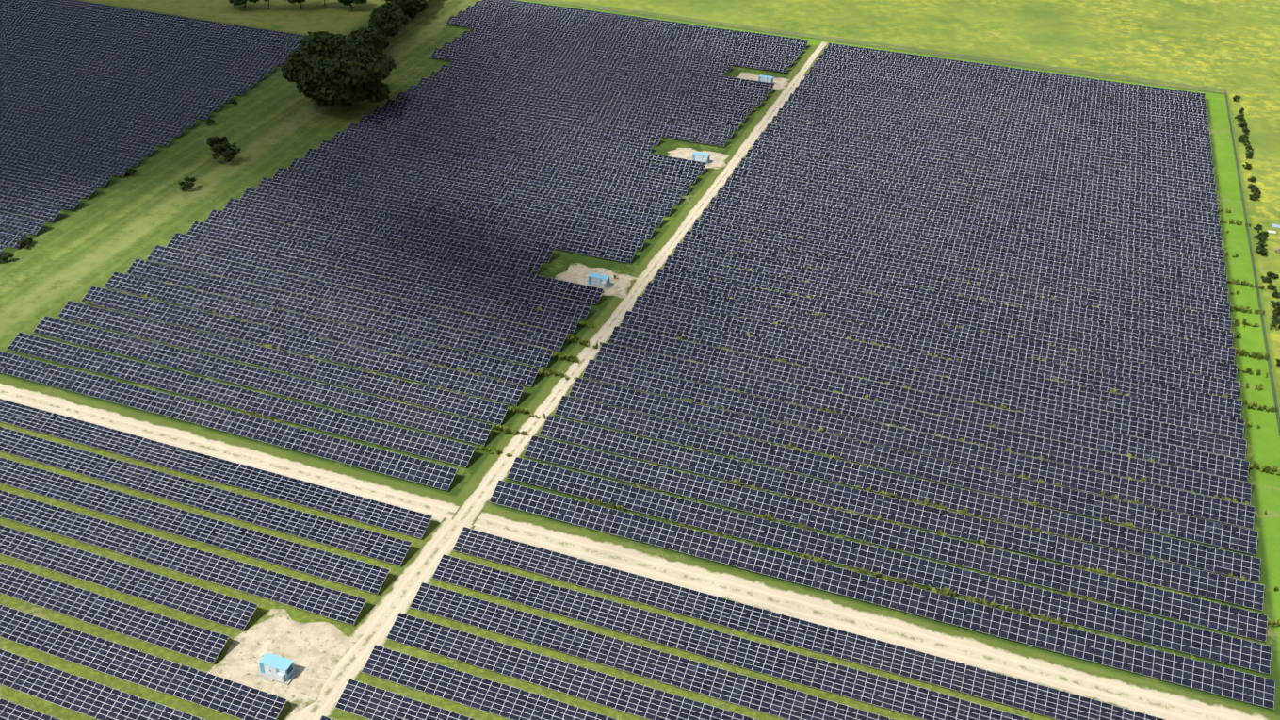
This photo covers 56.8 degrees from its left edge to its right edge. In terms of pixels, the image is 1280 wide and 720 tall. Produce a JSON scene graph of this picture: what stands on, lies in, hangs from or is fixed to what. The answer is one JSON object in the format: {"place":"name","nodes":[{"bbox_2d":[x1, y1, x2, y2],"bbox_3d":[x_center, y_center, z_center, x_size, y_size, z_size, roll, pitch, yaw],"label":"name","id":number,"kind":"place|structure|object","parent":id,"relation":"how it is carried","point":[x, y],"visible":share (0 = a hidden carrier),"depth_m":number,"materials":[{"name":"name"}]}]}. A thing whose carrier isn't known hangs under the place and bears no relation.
{"place":"outdoors","nodes":[
{"label":"outdoors","id":0,"kind":"place"},
{"bbox_2d":[0,0,1279,719],"bbox_3d":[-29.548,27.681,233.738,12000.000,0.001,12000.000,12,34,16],"label":"ground","id":1,"kind":"structure","parent":0,"point":[274,121],"depth_m":317.37,"materials":[{"name":"green plant"}]},
{"bbox_2d":[0,254,5,261],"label":"bush","id":2,"kind":"object","parent":1,"relation":"on","point":[2,258],"visible":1,"depth_m":308.72,"materials":[{"name":"green plant"}]},
{"bbox_2d":[4,252,14,260],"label":"bush","id":3,"kind":"object","parent":1,"relation":"on","point":[9,255],"visible":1,"depth_m":309.65,"materials":[{"name":"green plant"}]},
{"bbox_2d":[16,238,30,248],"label":"bush","id":4,"kind":"object","parent":1,"relation":"on","point":[23,241],"visible":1,"depth_m":316.15,"materials":[{"name":"green plant"}]},
{"bbox_2d":[22,236,32,245],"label":"bush","id":5,"kind":"object","parent":1,"relation":"on","point":[28,238],"visible":0.54,"depth_m":317.28,"materials":[{"name":"green plant"}]},
{"bbox_2d":[124,167,137,176],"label":"bush","id":6,"kind":"object","parent":1,"relation":"on","point":[127,171],"visible":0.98,"depth_m":356.15,"materials":[{"name":"green plant"}]},
{"bbox_2d":[0,0,305,253],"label":"solar array","id":7,"kind":"object","parent":1,"relation":"on","point":[212,59],"visible":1,"depth_m":416.23,"materials":[{"name":"glass"}]},
{"bbox_2d":[178,176,196,191],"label":"tree","id":8,"kind":"object","parent":1,"relation":"on","point":[186,185],"visible":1,"depth_m":348.41,"materials":[{"name":"green plant"}]},
{"bbox_2d":[205,117,215,124],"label":"bush","id":9,"kind":"object","parent":1,"relation":"on","point":[209,121],"visible":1,"depth_m":392.46,"materials":[{"name":"green plant"}]},
{"bbox_2d":[0,398,432,719],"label":"solar array","id":10,"kind":"object","parent":1,"relation":"on","point":[86,696],"visible":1,"depth_m":215.14,"materials":[{"name":"glass"}]},
{"bbox_2d":[206,135,228,154],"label":"tree","id":11,"kind":"object","parent":1,"relation":"on","point":[211,141],"visible":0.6,"depth_m":368.84,"materials":[{"name":"green plant"}]},
{"bbox_2d":[210,142,241,162],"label":"tree","id":12,"kind":"object","parent":1,"relation":"on","point":[227,152],"visible":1,"depth_m":364.99,"materials":[{"name":"green plant"}]},
{"bbox_2d":[229,98,238,106],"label":"bush","id":13,"kind":"object","parent":1,"relation":"on","point":[234,102],"visible":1,"depth_m":406.65,"materials":[{"name":"green plant"}]},
{"bbox_2d":[228,0,259,7],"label":"tree","id":14,"kind":"object","parent":1,"relation":"on","point":[238,2],"visible":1,"depth_m":496.93,"materials":[{"name":"green plant"}]},
{"bbox_2d":[207,608,364,712],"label":"gravel pad","id":15,"kind":"object","parent":1,"relation":"on","point":[315,652],"visible":0.79,"depth_m":198.60,"materials":[{"name":"beige gravel"}]},
{"bbox_2d":[256,651,299,684],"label":"inverter station","id":16,"kind":"object","parent":15,"relation":"on","point":[273,667],"visible":0.98,"depth_m":193.47,"materials":[{"name":"blue paint"}]},
{"bbox_2d":[284,0,305,9],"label":"tree","id":17,"kind":"object","parent":1,"relation":"on","point":[295,1],"visible":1,"depth_m":499.33,"materials":[{"name":"green plant"}]},
{"bbox_2d":[58,220,617,455],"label":"weeds","id":18,"kind":"object","parent":1,"relation":"on","point":[558,356],"visible":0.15,"depth_m":272.75,"materials":[{"name":"green plant"}]},
{"bbox_2d":[280,25,396,107],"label":"tree","id":19,"kind":"object","parent":1,"relation":"on","point":[324,69],"visible":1,"depth_m":395.69,"materials":[{"name":"green plant"}]},
{"bbox_2d":[337,0,367,9],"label":"tree","id":20,"kind":"object","parent":1,"relation":"on","point":[347,2],"visible":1,"depth_m":502.12,"materials":[{"name":"green plant"}]},
{"bbox_2d":[349,27,382,51],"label":"tree","id":21,"kind":"object","parent":1,"relation":"on","point":[353,32],"visible":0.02,"depth_m":436.89,"materials":[{"name":"green plant"}]},
{"bbox_2d":[280,517,475,719],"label":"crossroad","id":22,"kind":"structure","parent":1,"relation":"on","point":[378,620],"depth_m":206.64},
{"bbox_2d":[375,28,389,49],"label":"tree","id":23,"kind":"object","parent":1,"relation":"on","point":[385,43],"visible":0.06,"depth_m":451.29,"materials":[{"name":"green plant"}]},
{"bbox_2d":[371,13,395,49],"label":"tree","id":24,"kind":"object","parent":1,"relation":"on","point":[381,21],"visible":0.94,"depth_m":455.00,"materials":[{"name":"green plant"}]},
{"bbox_2d":[368,8,403,36],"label":"tree","id":25,"kind":"object","parent":1,"relation":"on","point":[394,18],"visible":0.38,"depth_m":465.98,"materials":[{"name":"green plant"}]},
{"bbox_2d":[371,0,409,24],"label":"tree","id":26,"kind":"object","parent":1,"relation":"on","point":[396,8],"visible":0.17,"depth_m":474.76,"materials":[{"name":"green plant"}]},
{"bbox_2d":[0,0,809,489],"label":"solar array","id":27,"kind":"object","parent":1,"relation":"on","point":[450,239],"visible":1,"depth_m":320.97,"materials":[{"name":"glass"}]},
{"bbox_2d":[392,0,420,25],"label":"tree","id":28,"kind":"object","parent":1,"relation":"on","point":[408,7],"visible":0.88,"depth_m":483.71,"materials":[{"name":"green plant"}]},
{"bbox_2d":[389,0,429,16],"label":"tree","id":29,"kind":"object","parent":1,"relation":"on","point":[422,5],"visible":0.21,"depth_m":493.25,"materials":[{"name":"green plant"}]},
{"bbox_2d":[554,262,637,298],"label":"gravel pad","id":30,"kind":"object","parent":1,"relation":"on","point":[580,273],"visible":0.6,"depth_m":311.69,"materials":[{"name":"beige gravel"}]},
{"bbox_2d":[585,272,612,290],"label":"inverter station","id":31,"kind":"object","parent":30,"relation":"on","point":[598,280],"visible":0.96,"depth_m":306.89,"materials":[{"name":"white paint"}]},
{"bbox_2d":[667,147,729,169],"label":"gravel pad","id":32,"kind":"object","parent":1,"relation":"on","point":[718,160],"visible":0.56,"depth_m":382.40,"materials":[{"name":"beige gravel"}]},
{"bbox_2d":[691,151,711,164],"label":"inverter station","id":33,"kind":"object","parent":32,"relation":"on","point":[701,156],"visible":0.9,"depth_m":376.93,"materials":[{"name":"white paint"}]},
{"bbox_2d":[320,526,1166,719],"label":"solar panels","id":34,"kind":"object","parent":1,"relation":"on","point":[422,674],"visible":1,"depth_m":197.41,"materials":[{"name":"glass"}]},
{"bbox_2d":[736,71,790,89],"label":"gravel pad","id":35,"kind":"object","parent":1,"relation":"on","point":[781,83],"visible":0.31,"depth_m":446.24,"materials":[{"name":"beige gravel"}]},
{"bbox_2d":[758,74,774,82],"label":"inverter station","id":36,"kind":"object","parent":35,"relation":"on","point":[766,78],"visible":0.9,"depth_m":440.63,"materials":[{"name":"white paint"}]},
{"bbox_2d":[794,41,827,77],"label":"dirt road","id":37,"kind":"structure","parent":1,"relation":"on","point":[810,60],"depth_m":467.01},
{"bbox_2d":[489,43,1275,708],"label":"solar array","id":38,"kind":"object","parent":1,"relation":"on","point":[1102,168],"visible":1,"depth_m":274.61,"materials":[{"name":"glass"}]},
{"bbox_2d":[531,0,1279,437],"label":"perimeter fence","id":39,"kind":"object","parent":1,"relation":"on","point":[968,56],"visible":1,"depth_m":461.69,"materials":[{"name":"metal"}]},
{"bbox_2d":[584,227,1279,659],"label":"weeds","id":40,"kind":"object","parent":1,"relation":"on","point":[1269,469],"visible":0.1,"depth_m":237.69,"materials":[{"name":"green plant"}]},
{"bbox_2d":[807,138,1278,315],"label":"weeds","id":41,"kind":"object","parent":1,"relation":"on","point":[1241,308],"visible":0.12,"depth_m":318.12,"materials":[{"name":"green plant"}]},
{"bbox_2d":[1232,95,1241,101],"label":"bush","id":42,"kind":"object","parent":1,"relation":"on","point":[1236,97],"visible":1,"depth_m":438.81,"materials":[{"name":"green plant"}]},
{"bbox_2d":[1234,113,1245,119],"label":"bush","id":43,"kind":"object","parent":1,"relation":"on","point":[1239,116],"visible":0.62,"depth_m":422.81,"materials":[{"name":"green plant"}]},
{"bbox_2d":[1236,121,1247,127],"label":"bush","id":44,"kind":"object","parent":1,"relation":"on","point":[1241,123],"visible":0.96,"depth_m":416.84,"materials":[{"name":"green plant"}]},
{"bbox_2d":[1237,134,1247,142],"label":"bush","id":45,"kind":"object","parent":1,"relation":"on","point":[1241,138],"visible":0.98,"depth_m":405.15,"materials":[{"name":"green plant"}]},
{"bbox_2d":[1242,127,1249,134],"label":"bush","id":46,"kind":"object","parent":1,"relation":"on","point":[1247,130],"visible":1,"depth_m":411.33,"materials":[{"name":"green plant"}]},
{"bbox_2d":[1242,162,1252,169],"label":"bush","id":47,"kind":"object","parent":1,"relation":"on","point":[1248,166],"visible":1,"depth_m":386.00,"materials":[{"name":"green plant"}]},
{"bbox_2d":[1245,152,1252,158],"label":"bush","id":48,"kind":"object","parent":1,"relation":"on","point":[1250,155],"visible":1,"depth_m":393.05,"materials":[{"name":"green plant"}]},
{"bbox_2d":[1245,145,1254,152],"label":"bush","id":49,"kind":"object","parent":1,"relation":"on","point":[1249,147],"visible":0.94,"depth_m":396.99,"materials":[{"name":"green plant"}]},
{"bbox_2d":[1247,176,1256,181],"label":"bush","id":50,"kind":"object","parent":1,"relation":"on","point":[1252,178],"visible":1,"depth_m":376.60,"materials":[{"name":"green plant"}]},
{"bbox_2d":[1248,194,1260,200],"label":"bush","id":51,"kind":"object","parent":1,"relation":"on","point":[1252,197],"visible":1,"depth_m":364.73,"materials":[{"name":"green plant"}]},
{"bbox_2d":[1250,185,1259,193],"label":"bush","id":52,"kind":"object","parent":1,"relation":"on","point":[1255,187],"visible":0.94,"depth_m":369.56,"materials":[{"name":"green plant"}]},
{"bbox_2d":[1252,190,1261,196],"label":"bush","id":53,"kind":"object","parent":1,"relation":"on","point":[1258,193],"visible":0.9,"depth_m":367.08,"materials":[{"name":"green plant"}]},
{"bbox_2d":[1253,224,1262,229],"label":"bush","id":54,"kind":"object","parent":1,"relation":"on","point":[1258,226],"visible":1,"depth_m":347.27,"materials":[{"name":"green plant"}]},
{"bbox_2d":[1253,230,1267,238],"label":"bush","id":55,"kind":"object","parent":1,"relation":"on","point":[1261,234],"visible":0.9,"depth_m":341.52,"materials":[{"name":"green plant"}]},
{"bbox_2d":[1255,242,1267,252],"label":"bush","id":56,"kind":"object","parent":1,"relation":"on","point":[1260,247],"visible":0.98,"depth_m":334.13,"materials":[{"name":"green plant"}]},
{"bbox_2d":[1257,236,1265,243],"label":"bush","id":57,"kind":"object","parent":1,"relation":"on","point":[1261,239],"visible":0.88,"depth_m":339.64,"materials":[{"name":"green plant"}]},
{"bbox_2d":[1260,249,1267,256],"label":"bush","id":58,"kind":"object","parent":1,"relation":"on","point":[1263,251],"visible":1,"depth_m":332.56,"materials":[{"name":"green plant"}]},
{"bbox_2d":[1261,275,1272,282],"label":"bush","id":59,"kind":"object","parent":1,"relation":"on","point":[1267,278],"visible":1,"depth_m":319.38,"materials":[{"name":"green plant"}]},
{"bbox_2d":[1266,284,1277,289],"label":"bush","id":60,"kind":"object","parent":1,"relation":"on","point":[1271,286],"visible":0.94,"depth_m":315.99,"materials":[{"name":"green plant"}]},
{"bbox_2d":[1265,271,1279,277],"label":"bush","id":61,"kind":"object","parent":1,"relation":"on","point":[1271,274],"visible":0.96,"depth_m":321.57,"materials":[{"name":"green plant"}]},
{"bbox_2d":[1270,300,1279,308],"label":"bush","id":62,"kind":"object","parent":1,"relation":"on","point":[1275,304],"visible":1,"depth_m":306.94,"materials":[{"name":"green plant"}]},
{"bbox_2d":[1270,314,1279,320],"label":"bush","id":63,"kind":"object","parent":1,"relation":"on","point":[1275,315],"visible":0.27,"depth_m":301.60,"materials":[{"name":"green plant"}]},
{"bbox_2d":[1271,318,1279,326],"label":"bush","id":64,"kind":"object","parent":1,"relation":"on","point":[1276,321],"visible":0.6,"depth_m":299.04,"materials":[{"name":"green plant"}]},
{"bbox_2d":[1271,290,1279,297],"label":"bush","id":65,"kind":"object","parent":1,"relation":"on","point":[1276,294],"visible":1,"depth_m":312.40,"materials":[{"name":"green plant"}]},
{"bbox_2d":[1272,307,1279,314],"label":"bush","id":66,"kind":"object","parent":1,"relation":"on","point":[1276,311],"visible":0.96,"depth_m":304.51,"materials":[{"name":"green plant"}]},
{"bbox_2d":[0,381,1279,719],"bbox_3d":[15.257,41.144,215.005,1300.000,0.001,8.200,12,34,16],"label":"road","id":67,"kind":"structure","parent":0,"point":[963,649],"depth_m":215.88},
{"bbox_2d":[1275,246,1279,253],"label":"hay bale","id":68,"kind":"object","parent":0,"point":[1277,250],"visible":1,"depth_m":334.82}
]}

